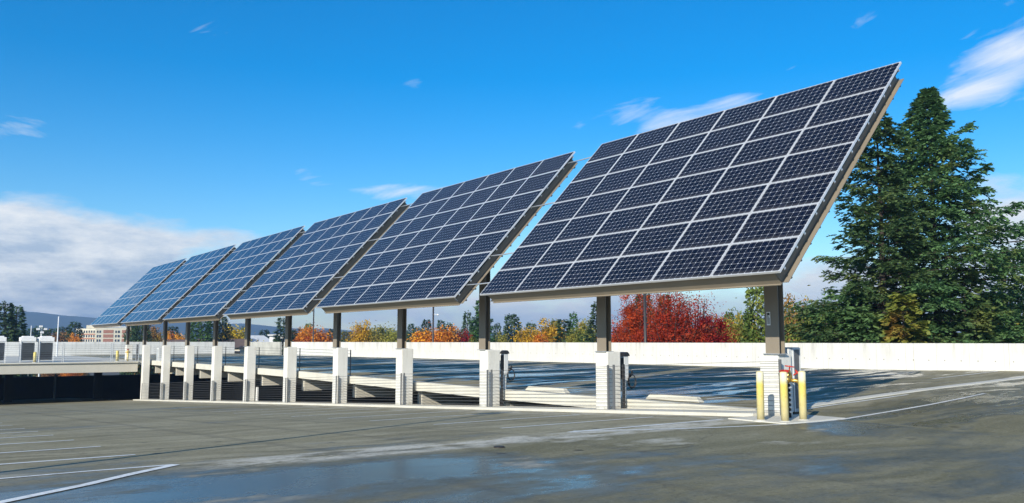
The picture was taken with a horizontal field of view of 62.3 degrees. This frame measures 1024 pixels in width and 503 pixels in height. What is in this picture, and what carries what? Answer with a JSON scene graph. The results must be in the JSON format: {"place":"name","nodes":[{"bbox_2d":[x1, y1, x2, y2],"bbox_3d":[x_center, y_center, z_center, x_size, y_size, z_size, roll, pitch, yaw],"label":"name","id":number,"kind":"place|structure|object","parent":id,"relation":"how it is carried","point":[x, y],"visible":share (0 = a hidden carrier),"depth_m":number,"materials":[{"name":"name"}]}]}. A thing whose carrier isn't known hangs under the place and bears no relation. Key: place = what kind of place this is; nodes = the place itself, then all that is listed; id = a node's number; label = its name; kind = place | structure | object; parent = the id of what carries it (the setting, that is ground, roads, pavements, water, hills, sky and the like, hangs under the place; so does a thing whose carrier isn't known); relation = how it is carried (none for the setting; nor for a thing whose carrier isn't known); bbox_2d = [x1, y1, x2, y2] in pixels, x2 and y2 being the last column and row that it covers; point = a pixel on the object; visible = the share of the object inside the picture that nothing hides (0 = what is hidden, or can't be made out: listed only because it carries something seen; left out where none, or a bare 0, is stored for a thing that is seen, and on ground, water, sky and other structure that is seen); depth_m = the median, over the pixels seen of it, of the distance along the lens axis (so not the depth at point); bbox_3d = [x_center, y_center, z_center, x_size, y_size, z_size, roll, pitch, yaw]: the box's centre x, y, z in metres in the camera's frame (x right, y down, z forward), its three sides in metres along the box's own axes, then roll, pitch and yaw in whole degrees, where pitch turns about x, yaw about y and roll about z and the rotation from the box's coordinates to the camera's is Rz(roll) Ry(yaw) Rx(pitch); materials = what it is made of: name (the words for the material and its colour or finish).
{"place":"outdoors","nodes":[
{"label":"outdoors","id":0,"kind":"place"},
{"bbox_2d":[76,325,130,341],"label":"office building","id":1,"kind":"structure","parent":0,"point":[105,334],"depth_m":503.10,"materials":[{"name":"white concrete"}]},
{"bbox_2d":[89,372,118,375],"bbox_3d":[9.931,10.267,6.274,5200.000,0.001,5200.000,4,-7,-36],"label":"ground","id":2,"kind":"structure","parent":0,"point":[109,373],"depth_m":251.55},
{"bbox_2d":[0,301,29,376],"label":"conifer tree","id":3,"kind":"object","parent":2,"relation":"on","point":[5,332],"visible":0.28,"depth_m":95.72,"materials":[{"name":"green plant"}]},
{"bbox_2d":[1,305,32,376],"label":"conifer tree","id":4,"kind":"object","parent":2,"relation":"on","point":[20,316],"visible":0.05,"depth_m":100.02,"materials":[{"name":"green plant"}]},
{"bbox_2d":[33,329,69,376],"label":"broadleaf tree","id":5,"kind":"object","parent":2,"relation":"on","point":[61,338],"visible":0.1,"depth_m":166.13,"materials":[{"name":"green plant"}]},
{"bbox_2d":[58,332,89,375],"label":"broadleaf tree","id":6,"kind":"object","parent":2,"relation":"on","point":[77,339],"visible":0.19,"depth_m":163.09,"materials":[{"name":"orange plant"}]},
{"bbox_2d":[63,321,88,375],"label":"conifer tree","id":7,"kind":"object","parent":2,"relation":"on","point":[78,327],"visible":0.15,"depth_m":181.21,"materials":[{"name":"green plant"}]},
{"bbox_2d":[1,374,232,399],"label":"wall","id":8,"kind":"structure","parent":2,"relation":"on","point":[128,387],"depth_m":89.01,"materials":[{"name":"concrete"}]},
{"bbox_2d":[119,325,157,374],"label":"evergreen tree","id":9,"kind":"object","parent":2,"relation":"on","point":[137,334],"visible":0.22,"depth_m":127.04,"materials":[{"name":"green plant"}]},
{"bbox_2d":[132,324,161,374],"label":"broadleaf tree","id":10,"kind":"object","parent":2,"relation":"on","point":[155,338],"visible":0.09,"depth_m":137.16,"materials":[{"name":"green plant"}]},
{"bbox_2d":[184,321,212,341],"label":"evergreen tree","id":11,"kind":"object","parent":2,"relation":"on","point":[208,332],"visible":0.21,"depth_m":139.50,"materials":[{"name":"green plant"}]},
{"bbox_2d":[218,317,234,341],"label":"evergreen tree","id":12,"kind":"object","parent":2,"relation":"on","point":[224,328],"visible":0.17,"depth_m":145.86,"materials":[{"name":"green plant"}]},
{"bbox_2d":[218,323,263,341],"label":"broadleaf tree","id":13,"kind":"object","parent":2,"relation":"on","point":[237,334],"visible":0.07,"depth_m":160.32,"materials":[{"name":"yellow plant"}]},
{"bbox_2d":[273,317,296,354],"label":"conifer tree","id":14,"kind":"object","parent":2,"relation":"on","point":[279,334],"visible":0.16,"depth_m":162.85,"materials":[{"name":"green plant"}]},
{"bbox_2d":[293,324,322,341],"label":"broadleaf tree","id":15,"kind":"object","parent":2,"relation":"on","point":[300,337],"visible":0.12,"depth_m":154.09,"materials":[{"name":"orange plant"}]},
{"bbox_2d":[304,326,343,341],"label":"broadleaf tree","id":16,"kind":"object","parent":2,"relation":"on","point":[318,336],"visible":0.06,"depth_m":152.57,"materials":[{"name":"orange plant"}]},
{"bbox_2d":[342,319,378,341],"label":"broadleaf tree","id":17,"kind":"object","parent":2,"relation":"on","point":[359,336],"visible":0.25,"depth_m":146.34,"materials":[{"name":"yellow plant"}]},
{"bbox_2d":[369,320,395,341],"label":"broadleaf tree","id":18,"kind":"object","parent":2,"relation":"on","point":[379,333],"visible":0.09,"depth_m":161.32,"materials":[{"name":"green plant"}]},
{"bbox_2d":[377,327,407,341],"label":"broadleaf tree","id":19,"kind":"object","parent":2,"relation":"on","point":[392,335],"visible":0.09,"depth_m":157.04,"materials":[{"name":"green plant"}]},
{"bbox_2d":[407,326,435,341],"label":"broadleaf tree","id":20,"kind":"object","parent":2,"relation":"on","point":[422,337],"visible":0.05,"depth_m":128.00,"materials":[{"name":"orange plant"}]},
{"bbox_2d":[419,322,460,341],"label":"broadleaf tree","id":21,"kind":"object","parent":2,"relation":"on","point":[449,336],"visible":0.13,"depth_m":126.33,"materials":[{"name":"orange plant"}]},
{"bbox_2d":[460,310,473,336],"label":"conifer tree","id":22,"kind":"object","parent":2,"relation":"on","point":[465,324],"visible":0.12,"depth_m":139.15,"materials":[{"name":"green plant"}]},
{"bbox_2d":[469,300,494,341],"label":"conifer tree","id":23,"kind":"object","parent":2,"relation":"on","point":[475,329],"visible":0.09,"depth_m":119.19,"materials":[{"name":"green plant"}]},
{"bbox_2d":[502,313,522,341],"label":"evergreen tree","id":24,"kind":"object","parent":2,"relation":"on","point":[511,320],"visible":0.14,"depth_m":129.11,"materials":[{"name":"green plant"}]},
{"bbox_2d":[509,322,542,341],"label":"broadleaf tree","id":25,"kind":"object","parent":2,"relation":"on","point":[523,336],"visible":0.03,"depth_m":118.98,"materials":[{"name":"yellow plant"}]},
{"bbox_2d":[512,317,567,342],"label":"broadleaf tree","id":26,"kind":"object","parent":2,"relation":"on","point":[551,331],"visible":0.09,"depth_m":123.50,"materials":[{"name":"yellow plant"}]},
{"bbox_2d":[553,319,572,342],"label":"conifer tree","id":27,"kind":"object","parent":2,"relation":"on","point":[558,326],"visible":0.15,"depth_m":113.86,"materials":[{"name":"green plant"}]},
{"bbox_2d":[562,327,589,342],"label":"broadleaf tree","id":28,"kind":"object","parent":2,"relation":"on","point":[574,337],"visible":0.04,"depth_m":108.66,"materials":[{"name":"green plant"}]},
{"bbox_2d":[582,301,596,342],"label":"conifer tree","id":29,"kind":"object","parent":2,"relation":"on","point":[591,332],"visible":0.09,"depth_m":98.87,"materials":[{"name":"green plant"}]},
{"bbox_2d":[611,293,666,342],"bbox_3d":[9.229,9.037,60.476,7.923,13.864,8.008,3,-7,-26],"label":"maple tree","id":30,"kind":"object","parent":2,"relation":"on","point":[631,327],"visible":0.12,"depth_m":60.69,"materials":[{"name":"red plant"}]},
{"bbox_2d":[643,294,646,342],"bbox_3d":[6.903,7.124,45.669,1.392,13.540,0.483,4,-7,-36],"label":"light pole","id":31,"kind":"object","parent":2,"relation":"on","point":[645,318],"depth_m":46.25,"materials":[{"name":"grey metal"}]},
{"bbox_2d":[626,292,731,342],"bbox_3d":[10.893,8.799,58.599,9.439,13.942,10.246,-2,-7,22],"label":"maple tree","id":32,"kind":"object","parent":2,"relation":"on","point":[677,326],"visible":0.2,"depth_m":58.25,"materials":[{"name":"red plant"}]},
{"bbox_2d":[682,290,734,342],"bbox_3d":[13.319,9.173,61.071,7.313,13.728,7.508,3,-7,-25],"label":"maple tree","id":33,"kind":"object","parent":2,"relation":"on","point":[704,312],"visible":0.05,"depth_m":61.14,"materials":[{"name":"red plant"}]},
{"bbox_2d":[688,312,738,342],"bbox_3d":[13.916,9.850,58.531,7.319,11.832,7.094,0,-6,3],"label":"maple tree","id":34,"kind":"object","parent":2,"relation":"on","point":[718,328],"visible":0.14,"depth_m":58.71,"materials":[{"name":"red plant"}]},
{"bbox_2d":[721,309,756,342],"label":"broadleaf tree","id":35,"kind":"object","parent":2,"relation":"on","point":[738,331],"visible":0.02,"depth_m":67.00,"materials":[{"name":"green plant"}]},
{"bbox_2d":[740,286,764,342],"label":"evergreen tree","id":36,"kind":"object","parent":2,"relation":"on","point":[751,317],"visible":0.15,"depth_m":59.18,"materials":[{"name":"green plant"}]},
{"bbox_2d":[783,293,808,342],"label":"broadleaf tree","id":37,"kind":"object","parent":2,"relation":"on","point":[791,305],"visible":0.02,"depth_m":58.60,"materials":[{"name":"green plant"}]},
{"bbox_2d":[784,298,816,342],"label":"broadleaf tree","id":38,"kind":"object","parent":2,"relation":"on","point":[799,338],"visible":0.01,"depth_m":51.86,"materials":[{"name":"green plant"}]},
{"bbox_2d":[834,304,895,342],"bbox_3d":[16.093,7.987,38.258,5.351,11.266,5.618,5,-8,-40],"label":"broadleaf tree","id":39,"kind":"object","parent":2,"relation":"on","point":[874,336],"visible":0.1,"depth_m":38.41,"materials":[{"name":"green plant"}]},
{"bbox_2d":[784,113,991,342],"bbox_3d":[17.645,3.401,40.116,9.946,20.778,9.912,4,-7,-35],"label":"fir tree","id":40,"kind":"object","parent":2,"relation":"on","point":[857,230],"visible":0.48,"depth_m":39.89,"materials":[{"name":"green plant"}]},
{"bbox_2d":[877,292,930,342],"bbox_3d":[16.825,7.577,36.423,5.548,11.695,5.578,0,-6,4],"label":"broadleaf tree","id":41,"kind":"object","parent":2,"relation":"on","point":[908,300],"visible":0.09,"depth_m":36.41,"materials":[{"name":"green plant"}]},
{"bbox_2d":[799,86,1023,342],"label":"fir tree","id":42,"kind":"object","parent":2,"relation":"on","point":[926,105],"visible":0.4,"depth_m":40.43,"materials":[{"name":"green plant"}]},
{"bbox_2d":[907,273,1011,342],"bbox_3d":[20.455,7.236,38.139,8.805,12.735,7.754,-2,-6,20],"label":"broadleaf tree","id":43,"kind":"object","parent":2,"relation":"on","point":[964,280],"visible":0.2,"depth_m":38.31,"materials":[{"name":"green plant"}]},
{"bbox_2d":[958,248,1023,330],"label":"fir tree","id":44,"kind":"object","parent":2,"relation":"on","point":[1013,288],"visible":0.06,"depth_m":47.85,"materials":[{"name":"green plant"}]},
{"bbox_2d":[125,345,132,359],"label":"concrete pillar","id":45,"kind":"structure","parent":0,"point":[131,352],"depth_m":64.56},
{"bbox_2d":[90,258,186,344],"bbox_3d":[-27.469,3.766,62.581,4.721,6.224,10.900,4,-7,-36],"label":"solar array","id":46,"kind":"object","parent":45,"relation":"on","point":[116,313],"visible":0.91,"depth_m":62.15,"materials":[{"name":"blue glass"}]},
{"bbox_2d":[221,380,503,405],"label":"garage shell","id":47,"kind":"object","parent":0,"point":[265,392],"visible":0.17,"depth_m":80.74,"materials":[{"name":"concrete"}]},
{"bbox_2d":[0,355,141,364],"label":"crossing deck","id":48,"kind":"structure","parent":47,"relation":"on","point":[11,359],"depth_m":63.85,"materials":[{"name":"concrete"}]},
{"bbox_2d":[0,336,6,362],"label":"louvred unit","id":49,"kind":"object","parent":48,"relation":"on","point":[3,339],"visible":1,"depth_m":57.41,"materials":[{"name":"grey paint"}]},
{"bbox_2d":[19,336,36,360],"bbox_3d":[-33.564,6.759,58.667,0.940,1.800,1.000,4,-7,-36],"label":"louvred unit","id":50,"kind":"object","parent":48,"relation":"on","point":[27,348],"visible":0.87,"depth_m":58.29,"materials":[{"name":"grey paint"}]},
{"bbox_2d":[37,336,54,361],"bbox_3d":[-32.663,6.829,59.328,0.940,1.800,1.000,4,-7,-36],"label":"louvred unit","id":51,"kind":"object","parent":48,"relation":"on","point":[45,349],"visible":0.93,"depth_m":58.97,"materials":[{"name":"grey paint"}]},
{"bbox_2d":[0,361,137,374],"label":"spandrel beam","id":52,"kind":"structure","parent":48,"relation":"attached to","point":[61,367],"depth_m":57.77,"materials":[{"name":"concrete"}]},
{"bbox_2d":[5,342,234,355],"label":"parapet wall","id":53,"kind":"structure","parent":48,"relation":"on","point":[12,348],"depth_m":89.48,"materials":[{"name":"concrete"}]},
{"bbox_2d":[0,312,960,341],"bbox_3d":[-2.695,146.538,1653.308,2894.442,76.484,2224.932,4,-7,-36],"label":"hills","id":54,"kind":"structure","parent":0,"point":[46,320],"depth_m":1829.74,"materials":[{"name":"plant"}]},
{"bbox_2d":[0,398,1023,502],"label":"parking lot pavement","id":55,"kind":"structure","parent":0,"point":[230,453],"depth_m":11.45,"materials":[{"name":"asphalt"}]},
{"bbox_2d":[3,374,13,402],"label":"column","id":56,"kind":"structure","parent":55,"relation":"on","point":[8,387],"depth_m":68.34,"materials":[{"name":"concrete"}]},
{"bbox_2d":[0,464,169,478],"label":"stall line","id":57,"kind":"object","parent":55,"relation":"on","point":[84,471],"visible":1,"depth_m":10.12,"materials":[{"name":"white paint"}]},
{"bbox_2d":[0,464,179,502],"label":"stall line","id":58,"kind":"object","parent":55,"relation":"on","point":[71,487],"visible":1,"depth_m":9.17,"materials":[{"name":"white paint"}]},
{"bbox_2d":[93,372,101,398],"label":"column","id":59,"kind":"structure","parent":55,"relation":"on","point":[97,385],"depth_m":72.23,"materials":[{"name":"concrete"}]},
{"bbox_2d":[133,399,756,416],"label":"ramp kerb","id":60,"kind":"structure","parent":55,"relation":"on","point":[656,411],"depth_m":23.84,"materials":[{"name":"concrete"}]},
{"bbox_2d":[140,345,150,398],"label":"concrete pillar","id":61,"kind":"structure","parent":60,"relation":"on","point":[145,367],"depth_m":60.12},
{"bbox_2d":[160,345,170,399],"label":"concrete pillar","id":62,"kind":"structure","parent":60,"relation":"on","point":[165,364],"depth_m":55.86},
{"bbox_2d":[121,244,235,345],"bbox_3d":[-21.122,2.860,54.017,4.721,6.224,10.900,4,-7,-36],"label":"solar array","id":63,"kind":"object","parent":62,"relation":"on","point":[172,291],"visible":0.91,"depth_m":53.55,"materials":[{"name":"blue glass"}]},
{"bbox_2d":[183,346,194,399],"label":"concrete pillar","id":64,"kind":"structure","parent":60,"relation":"on","point":[189,366],"depth_m":51.59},
{"bbox_2d":[210,346,222,400],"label":"concrete pillar","id":65,"kind":"structure","parent":60,"relation":"on","point":[216,367],"depth_m":47.32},
{"bbox_2d":[163,225,305,346],"bbox_3d":[-14.775,1.954,45.453,4.721,6.224,10.900,4,-7,-36],"label":"solar array","id":66,"kind":"object","parent":65,"relation":"on","point":[245,266],"visible":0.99,"depth_m":44.87,"materials":[{"name":"blue glass"}]},
{"bbox_2d":[243,346,255,400],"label":"concrete pillar","id":67,"kind":"structure","parent":60,"relation":"on","point":[249,363],"depth_m":43.05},
{"bbox_2d":[283,347,296,401],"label":"concrete pillar","id":68,"kind":"structure","parent":60,"relation":"on","point":[290,363],"depth_m":38.78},
{"bbox_2d":[223,197,412,347],"bbox_3d":[-8.428,1.048,36.889,4.721,6.224,10.900,4,-7,-36],"label":"solar array","id":69,"kind":"object","parent":68,"relation":"on","point":[305,268],"visible":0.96,"depth_m":36.16,"materials":[{"name":"blue glass"}]},
{"bbox_2d":[286,376,336,403],"bbox_3d":[-8.660,5.924,36.268,0.024,1.381,5.348,4,-7,-36],"label":"cable railing","id":70,"kind":"object","parent":60,"relation":"on","point":[287,387],"visible":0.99,"depth_m":36.10,"materials":[{"name":"metal"}]},
{"bbox_2d":[332,348,347,402],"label":"concrete pillar","id":71,"kind":"structure","parent":60,"relation":"on","point":[340,361],"depth_m":34.52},
{"bbox_2d":[337,373,401,404],"bbox_3d":[-5.486,5.211,32.013,0.024,1.381,5.348,4,-7,-36],"label":"cable railing","id":72,"kind":"object","parent":60,"relation":"on","point":[338,381],"visible":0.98,"depth_m":31.56,"materials":[{"name":"metal"}]},
{"bbox_2d":[395,349,412,404],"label":"concrete pillar","id":73,"kind":"structure","parent":60,"relation":"on","point":[404,360],"depth_m":30.26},
{"bbox_2d":[316,151,591,349],"bbox_3d":[-2.081,0.142,28.325,4.721,6.224,10.900,4,-7,-36],"label":"solar array","id":74,"kind":"object","parent":73,"relation":"on","point":[450,245],"visible":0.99,"depth_m":27.56,"materials":[{"name":"blue glass"}]},
{"bbox_2d":[401,370,487,406],"bbox_3d":[-2.313,4.497,27.759,0.024,1.381,5.348,4,-7,-36],"label":"cable railing","id":75,"kind":"object","parent":60,"relation":"on","point":[404,391],"visible":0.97,"depth_m":27.51,"materials":[{"name":"metal"}]},
{"bbox_2d":[479,350,499,406],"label":"concrete pillar","id":76,"kind":"structure","parent":60,"relation":"on","point":[489,360],"depth_m":25.98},
{"bbox_2d":[488,365,609,408],"bbox_3d":[0.861,3.784,23.505,0.024,1.381,5.348,4,-7,-36],"label":"cable railing","id":77,"kind":"object","parent":60,"relation":"on","point":[607,394],"visible":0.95,"depth_m":22.83,"materials":[{"name":"metal"}]},
{"bbox_2d":[596,352,620,408],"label":"concrete pillar","id":78,"kind":"structure","parent":60,"relation":"on","point":[603,359],"depth_m":21.73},
{"bbox_2d":[609,359,781,414],"bbox_3d":[3.976,3.095,19.328,0.024,1.349,5.150,4,-7,-36],"label":"cable railing","id":79,"kind":"object","parent":60,"relation":"on","point":[779,366],"visible":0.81,"depth_m":19.26,"materials":[{"name":"metal"}]},
{"bbox_2d":[591,420,833,430],"bbox_3d":[3.830,3.202,15.550,5.789,0.008,0.483,2,-6,-21],"label":"stall line","id":80,"kind":"object","parent":55,"relation":"on","point":[710,427],"visible":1,"depth_m":15.25,"materials":[{"name":"white paint"}]},
{"bbox_2d":[728,414,843,423],"bbox_3d":[5.508,3.354,16.981,1.950,0.042,1.380,4,-7,-36],"label":"pillar pad","id":81,"kind":"object","parent":55,"relation":"on","point":[793,419],"visible":0.56,"depth_m":16.83,"materials":[{"name":"concrete"}]},
{"bbox_2d":[753,371,766,421],"bbox_3d":[4.829,2.822,16.497,0.296,0.978,0.296,4,-7,-36],"label":"bollard","id":82,"kind":"object","parent":81,"relation":"on","point":[760,394],"visible":0.94,"depth_m":16.44,"materials":[{"name":"metal"}]},
{"bbox_2d":[760,354,792,415],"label":"concrete pillar","id":83,"kind":"structure","parent":81,"relation":"on","point":[771,384],"depth_m":17.61,"materials":[{"name":"concrete"}]},
{"bbox_2d":[480,62,903,354],"bbox_3d":[3.833,-0.702,20.346,4.722,6.225,9.440,4,-7,-36],"label":"solar array","id":84,"kind":"object","parent":83,"relation":"on","point":[744,196],"visible":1,"depth_m":18.93,"materials":[{"name":"blue glass"}]},
{"bbox_2d":[779,372,790,421],"bbox_3d":[5.219,2.795,16.239,0.296,0.978,0.296,4,-7,-36],"label":"bollard","id":85,"kind":"object","parent":81,"relation":"on","point":[784,397],"visible":0.93,"depth_m":16.19,"materials":[{"name":"metal"}]},
{"bbox_2d":[778,365,797,417],"bbox_3d":[5.553,2.812,17.007,0.648,1.044,0.294,4,-7,-36],"label":"standpipe","id":86,"kind":"object","parent":81,"relation":"on","point":[790,380],"visible":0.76,"depth_m":17.04,"materials":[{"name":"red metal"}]},
{"bbox_2d":[785,347,800,413],"bbox_3d":[5.931,2.743,18.036,0.250,1.400,0.378,4,-7,-36],"label":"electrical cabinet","id":87,"kind":"object","parent":81,"relation":"on","point":[796,363],"visible":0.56,"depth_m":17.89,"materials":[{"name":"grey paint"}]},
{"bbox_2d":[798,371,807,420],"bbox_3d":[5.676,2.829,16.562,0.296,0.978,0.296,4,-7,-36],"label":"bollard","id":88,"kind":"object","parent":81,"relation":"on","point":[802,396],"visible":0.85,"depth_m":16.51,"materials":[{"name":"metal"}]},
{"bbox_2d":[0,0,1023,333],"label":"sky","id":89,"kind":"structure","parent":0,"point":[137,136],"materials":[{"name":"blue"}]},
{"bbox_2d":[73,353,1023,413],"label":"deck","id":90,"kind":"structure","parent":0,"point":[824,390],"depth_m":30.33,"materials":[{"name":"concrete"}]},
{"bbox_2d":[227,372,260,381],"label":"cross beam","id":91,"kind":"structure","parent":90,"relation":"on","point":[237,376],"depth_m":48.00,"materials":[{"name":"concrete"}]},
{"bbox_2d":[250,342,281,354],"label":"parapet wall","id":92,"kind":"structure","parent":90,"relation":"on","point":[272,347],"depth_m":88.34,"materials":[{"name":"concrete"}]},
{"bbox_2d":[261,375,301,385],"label":"cross beam","id":93,"kind":"structure","parent":90,"relation":"on","point":[274,380],"depth_m":43.77,"materials":[{"name":"concrete"}]},
{"bbox_2d":[302,379,352,390],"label":"cross beam","id":94,"kind":"structure","parent":90,"relation":"on","point":[311,385],"depth_m":39.54,"materials":[{"name":"concrete"}]},
{"bbox_2d":[353,384,417,397],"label":"cross beam","id":95,"kind":"structure","parent":90,"relation":"on","point":[358,387],"depth_m":35.29,"materials":[{"name":"concrete"}]},
{"bbox_2d":[150,360,756,410],"bbox_3d":[-10.271,5.808,39.868,0.280,0.428,53.000,4,-7,-36],"label":"deck edge strip","id":96,"kind":"object","parent":90,"relation":"on","point":[564,400],"visible":0.59,"depth_m":27.28,"materials":[{"name":"concrete"}]},
{"bbox_2d":[500,350,514,388],"bbox_3d":[-0.132,3.701,26.547,0.431,1.210,0.261,4,-7,-36],"label":"ev charger","id":97,"kind":"object","parent":96,"relation":"on","point":[504,359],"visible":0.86,"depth_m":26.45,"materials":[{"name":"grey paint"}]},
{"bbox_2d":[620,352,636,397],"bbox_3d":[3.041,3.247,22.266,0.431,1.210,0.261,4,-7,-36],"label":"ev charger","id":98,"kind":"object","parent":96,"relation":"on","point":[624,359],"visible":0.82,"depth_m":22.18,"materials":[{"name":"grey paint"}]},
{"bbox_2d":[418,391,503,404],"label":"cross beam","id":99,"kind":"structure","parent":90,"relation":"on","point":[423,397],"depth_m":31.12,"materials":[{"name":"concrete"}]},
{"bbox_2d":[504,400,585,407],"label":"cross beam","id":100,"kind":"structure","parent":90,"relation":"attached to","point":[531,404],"depth_m":26.75,"materials":[{"name":"concrete"}]},
{"bbox_2d":[525,386,569,392],"bbox_3d":[1.063,4.192,25.796,0.211,0.142,1.938,4,-7,-36],"label":"wheel stop","id":101,"kind":"object","parent":90,"relation":"on","point":[547,389],"visible":0.95,"depth_m":25.67,"materials":[{"name":"concrete"}]},
{"bbox_2d":[284,342,1023,370],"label":"parapet wall","id":102,"kind":"structure","parent":90,"relation":"on","point":[956,356],"depth_m":40.04,"materials":[{"name":"concrete"}]},
{"bbox_2d":[646,395,703,402],"bbox_3d":[4.179,3.765,21.843,0.211,0.142,1.838,4,-7,-36],"label":"wheel stop","id":103,"kind":"object","parent":90,"relation":"on","point":[678,398],"visible":0.88,"depth_m":21.69,"materials":[{"name":"concrete"}]},
{"bbox_2d":[807,376,1023,407],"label":"joint strip","id":104,"kind":"object","parent":90,"relation":"on","point":[888,394],"visible":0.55,"depth_m":22.33,"materials":[{"name":"concrete"}]},
{"bbox_2d":[807,384,1023,434],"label":"deck approach","id":105,"kind":"structure","parent":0,"point":[998,410],"depth_m":17.75,"materials":[{"name":"concrete"}]},
{"bbox_2d":[839,393,985,419],"bbox_3d":[9.329,3.472,19.178,7.430,0.220,0.207,5,-8,-41],"label":"stall line","id":106,"kind":"object","parent":105,"relation":"on","point":[912,407],"visible":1,"depth_m":18.69,"materials":[{"name":"white paint"}]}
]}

